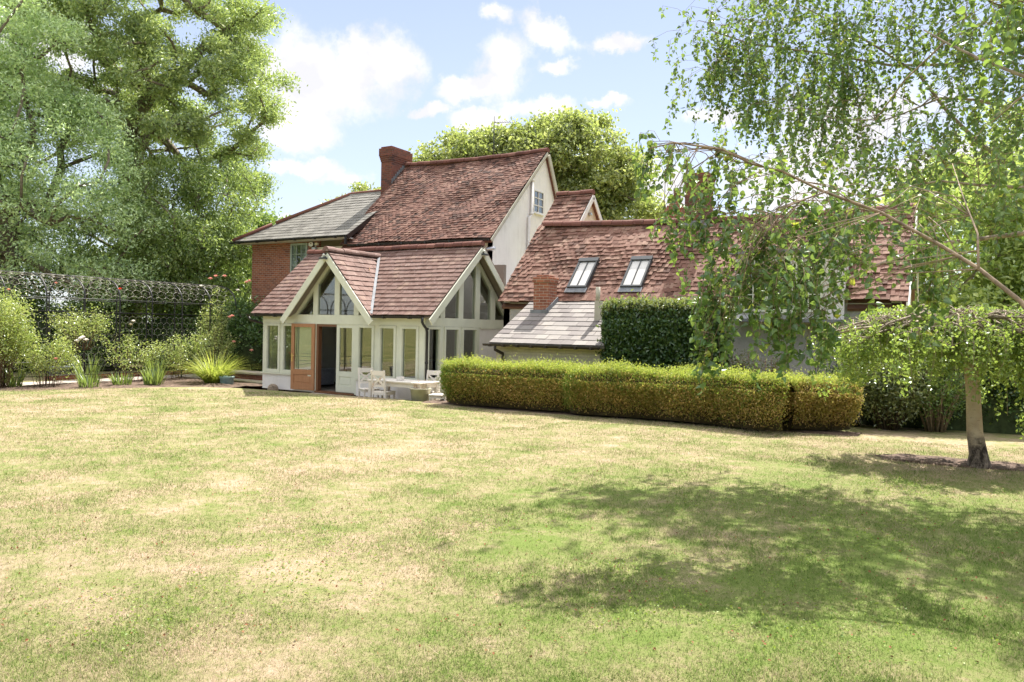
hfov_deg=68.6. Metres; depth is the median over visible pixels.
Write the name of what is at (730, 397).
box hedge
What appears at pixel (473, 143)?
chestnut tree
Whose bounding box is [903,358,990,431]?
viburnum shrub
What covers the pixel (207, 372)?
ornamental grass
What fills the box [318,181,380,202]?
sapling tree
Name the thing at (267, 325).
window
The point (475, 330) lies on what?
window
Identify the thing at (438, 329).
window
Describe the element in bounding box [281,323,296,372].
window
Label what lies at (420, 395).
plant pot
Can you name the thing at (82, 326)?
climbing rose
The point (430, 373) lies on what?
garden chair
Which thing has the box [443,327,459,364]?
window
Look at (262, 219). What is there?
distant tree
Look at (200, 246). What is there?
cherry tree
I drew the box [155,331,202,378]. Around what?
bush
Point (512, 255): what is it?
country house
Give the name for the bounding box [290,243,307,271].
window
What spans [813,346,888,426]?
dark shrub
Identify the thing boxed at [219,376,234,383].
blue pot
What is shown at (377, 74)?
sky
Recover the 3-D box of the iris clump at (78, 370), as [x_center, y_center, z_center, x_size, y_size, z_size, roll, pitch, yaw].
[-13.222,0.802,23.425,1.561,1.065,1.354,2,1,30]
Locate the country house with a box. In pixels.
[229,116,923,422]
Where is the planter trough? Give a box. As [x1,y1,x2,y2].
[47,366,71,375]
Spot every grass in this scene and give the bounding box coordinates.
[169,350,261,382]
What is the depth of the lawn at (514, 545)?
5.46 m
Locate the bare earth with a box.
[873,454,1023,470]
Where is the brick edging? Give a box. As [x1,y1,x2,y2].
[44,370,196,380]
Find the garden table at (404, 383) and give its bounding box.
[367,378,440,399]
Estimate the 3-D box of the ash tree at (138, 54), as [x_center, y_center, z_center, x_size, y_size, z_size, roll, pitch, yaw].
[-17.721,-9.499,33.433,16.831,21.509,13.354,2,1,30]
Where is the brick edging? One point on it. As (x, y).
(71, 377)
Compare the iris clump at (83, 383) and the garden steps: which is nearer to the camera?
the iris clump at (83, 383)
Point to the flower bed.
(182, 382)
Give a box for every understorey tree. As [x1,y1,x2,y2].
[18,205,129,362]
[102,217,248,323]
[195,253,251,310]
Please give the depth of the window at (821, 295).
16.86 m
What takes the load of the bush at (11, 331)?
on the flower bed
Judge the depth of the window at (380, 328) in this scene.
20.68 m
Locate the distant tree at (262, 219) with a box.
[108,205,289,318]
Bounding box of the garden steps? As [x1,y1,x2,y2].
[191,370,265,389]
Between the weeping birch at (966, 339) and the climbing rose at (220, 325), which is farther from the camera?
the climbing rose at (220, 325)
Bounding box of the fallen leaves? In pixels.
[1,424,1023,663]
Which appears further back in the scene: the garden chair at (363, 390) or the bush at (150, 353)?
the bush at (150, 353)
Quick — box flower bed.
[0,376,261,390]
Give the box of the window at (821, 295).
[795,263,823,311]
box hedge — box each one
[435,349,592,411]
[558,355,804,430]
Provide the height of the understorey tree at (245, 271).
6.821 m
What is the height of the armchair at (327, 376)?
0.850 m
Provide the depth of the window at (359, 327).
21.08 m
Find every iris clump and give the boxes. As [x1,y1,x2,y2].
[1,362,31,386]
[69,353,113,381]
[75,371,103,387]
[105,372,134,384]
[140,366,167,384]
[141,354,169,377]
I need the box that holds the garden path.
[16,374,199,385]
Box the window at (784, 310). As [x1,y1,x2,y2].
[765,263,793,313]
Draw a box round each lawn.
[0,387,1023,681]
[2,363,189,382]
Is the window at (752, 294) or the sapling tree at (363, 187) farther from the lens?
the sapling tree at (363, 187)
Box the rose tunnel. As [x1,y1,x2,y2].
[0,270,236,383]
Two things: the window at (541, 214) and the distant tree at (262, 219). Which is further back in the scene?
the distant tree at (262, 219)
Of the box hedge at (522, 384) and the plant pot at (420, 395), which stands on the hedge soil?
the box hedge at (522, 384)
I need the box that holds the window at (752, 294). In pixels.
[740,287,765,311]
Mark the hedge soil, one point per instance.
(843, 433)
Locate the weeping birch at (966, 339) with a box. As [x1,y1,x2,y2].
[807,302,1023,468]
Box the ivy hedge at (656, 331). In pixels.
[595,287,735,371]
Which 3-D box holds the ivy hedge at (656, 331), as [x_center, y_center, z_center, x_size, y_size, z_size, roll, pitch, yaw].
[3.464,0.348,16.981,3.224,3.118,1.541,2,1,30]
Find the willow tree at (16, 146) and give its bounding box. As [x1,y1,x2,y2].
[0,0,184,369]
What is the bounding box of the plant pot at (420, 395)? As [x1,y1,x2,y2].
[410,379,430,401]
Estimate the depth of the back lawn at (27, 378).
28.54 m
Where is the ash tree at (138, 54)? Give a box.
[0,0,307,364]
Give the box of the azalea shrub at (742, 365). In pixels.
[725,348,797,375]
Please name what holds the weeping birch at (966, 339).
on the lawn at (514, 545)
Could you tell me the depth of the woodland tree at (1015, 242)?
24.05 m
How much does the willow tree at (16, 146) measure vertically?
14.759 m
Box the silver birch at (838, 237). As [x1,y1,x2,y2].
[631,0,1023,394]
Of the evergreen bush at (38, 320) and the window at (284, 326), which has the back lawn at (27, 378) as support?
the evergreen bush at (38, 320)
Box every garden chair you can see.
[358,367,379,397]
[370,370,395,398]
[426,370,441,400]
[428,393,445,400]
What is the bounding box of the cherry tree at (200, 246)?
[55,150,282,368]
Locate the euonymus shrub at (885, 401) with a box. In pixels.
[848,354,944,430]
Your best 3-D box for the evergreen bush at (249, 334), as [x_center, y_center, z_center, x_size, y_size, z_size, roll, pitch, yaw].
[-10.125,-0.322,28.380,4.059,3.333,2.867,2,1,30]
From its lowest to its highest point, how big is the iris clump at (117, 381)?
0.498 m
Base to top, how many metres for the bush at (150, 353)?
3.014 m
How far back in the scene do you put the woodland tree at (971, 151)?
31.39 m
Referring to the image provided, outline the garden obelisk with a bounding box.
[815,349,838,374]
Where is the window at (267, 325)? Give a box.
[265,323,279,372]
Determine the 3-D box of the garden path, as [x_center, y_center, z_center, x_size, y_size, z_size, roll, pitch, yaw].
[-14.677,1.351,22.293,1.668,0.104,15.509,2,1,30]
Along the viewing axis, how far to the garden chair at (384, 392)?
19.14 m
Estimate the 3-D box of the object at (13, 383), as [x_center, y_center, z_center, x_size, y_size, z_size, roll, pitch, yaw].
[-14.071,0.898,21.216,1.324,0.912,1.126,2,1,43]
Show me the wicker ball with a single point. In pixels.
(273, 387)
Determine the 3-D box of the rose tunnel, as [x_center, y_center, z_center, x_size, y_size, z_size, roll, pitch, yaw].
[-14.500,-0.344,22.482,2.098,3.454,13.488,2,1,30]
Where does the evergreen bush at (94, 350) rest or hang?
on the back lawn at (27, 378)
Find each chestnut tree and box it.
[377,115,569,187]
[516,104,668,219]
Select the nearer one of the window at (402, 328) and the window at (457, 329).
the window at (402, 328)
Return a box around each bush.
[0,277,74,370]
[0,280,57,387]
[13,326,88,386]
[50,290,149,369]
[95,288,171,380]
[128,297,206,369]
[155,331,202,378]
[183,297,239,368]
[186,315,252,367]
[199,289,263,370]
[763,365,866,430]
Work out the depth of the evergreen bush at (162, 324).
30.32 m
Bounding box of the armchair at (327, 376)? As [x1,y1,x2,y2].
[321,368,333,384]
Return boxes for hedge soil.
[421,400,859,435]
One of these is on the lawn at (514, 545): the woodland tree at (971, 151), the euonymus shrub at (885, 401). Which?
the euonymus shrub at (885, 401)
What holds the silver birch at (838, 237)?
on the lawn at (514, 545)
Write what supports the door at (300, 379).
in the country house
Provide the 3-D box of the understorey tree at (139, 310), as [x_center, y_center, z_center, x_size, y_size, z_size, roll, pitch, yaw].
[-15.874,-2.266,35.797,8.082,7.772,8.069,2,1,30]
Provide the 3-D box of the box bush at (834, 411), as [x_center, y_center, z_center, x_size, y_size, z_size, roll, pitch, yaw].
[5.567,1.074,13.945,2.065,1.260,1.607,1,1,-9]
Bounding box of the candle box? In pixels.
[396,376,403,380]
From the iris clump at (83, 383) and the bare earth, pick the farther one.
the iris clump at (83, 383)
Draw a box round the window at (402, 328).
[399,326,418,379]
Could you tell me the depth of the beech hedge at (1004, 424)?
14.02 m
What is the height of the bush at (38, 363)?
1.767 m
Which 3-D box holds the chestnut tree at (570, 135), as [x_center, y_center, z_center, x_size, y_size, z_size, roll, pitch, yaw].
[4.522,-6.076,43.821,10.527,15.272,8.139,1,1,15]
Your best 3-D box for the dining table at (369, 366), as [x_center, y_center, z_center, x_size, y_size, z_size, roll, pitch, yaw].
[-4.340,1.114,23.157,1.700,0.710,0.900,2,1,30]
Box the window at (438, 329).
[427,326,441,380]
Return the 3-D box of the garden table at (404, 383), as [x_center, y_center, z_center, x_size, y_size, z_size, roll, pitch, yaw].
[-2.820,1.388,19.444,1.760,0.735,0.836,2,1,30]
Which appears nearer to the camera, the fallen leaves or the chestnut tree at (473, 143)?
the fallen leaves
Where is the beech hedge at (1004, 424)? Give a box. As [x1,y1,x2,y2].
[856,295,1023,434]
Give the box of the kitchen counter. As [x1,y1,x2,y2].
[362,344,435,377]
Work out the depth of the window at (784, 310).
17.13 m
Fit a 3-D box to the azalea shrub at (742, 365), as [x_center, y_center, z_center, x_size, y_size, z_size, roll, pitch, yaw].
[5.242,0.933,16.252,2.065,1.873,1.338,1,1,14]
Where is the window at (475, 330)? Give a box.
[461,327,477,359]
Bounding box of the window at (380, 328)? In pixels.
[377,325,396,378]
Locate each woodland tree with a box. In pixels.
[862,148,1023,310]
[877,91,1023,294]
[948,139,1023,312]
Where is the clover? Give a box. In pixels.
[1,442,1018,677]
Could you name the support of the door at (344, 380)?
in the country house
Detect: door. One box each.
[290,323,315,390]
[336,324,354,392]
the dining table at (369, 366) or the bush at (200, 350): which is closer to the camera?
the dining table at (369, 366)
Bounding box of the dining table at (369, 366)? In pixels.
[341,364,392,371]
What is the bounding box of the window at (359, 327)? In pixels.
[356,325,373,378]
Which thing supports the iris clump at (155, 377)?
on the flower bed
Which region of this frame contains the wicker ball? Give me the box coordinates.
[267,384,277,390]
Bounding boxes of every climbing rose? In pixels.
[40,299,134,349]
[193,275,250,365]
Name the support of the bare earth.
on the lawn at (514, 545)
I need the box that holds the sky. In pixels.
[1,0,1023,321]
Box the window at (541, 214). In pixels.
[533,189,544,215]

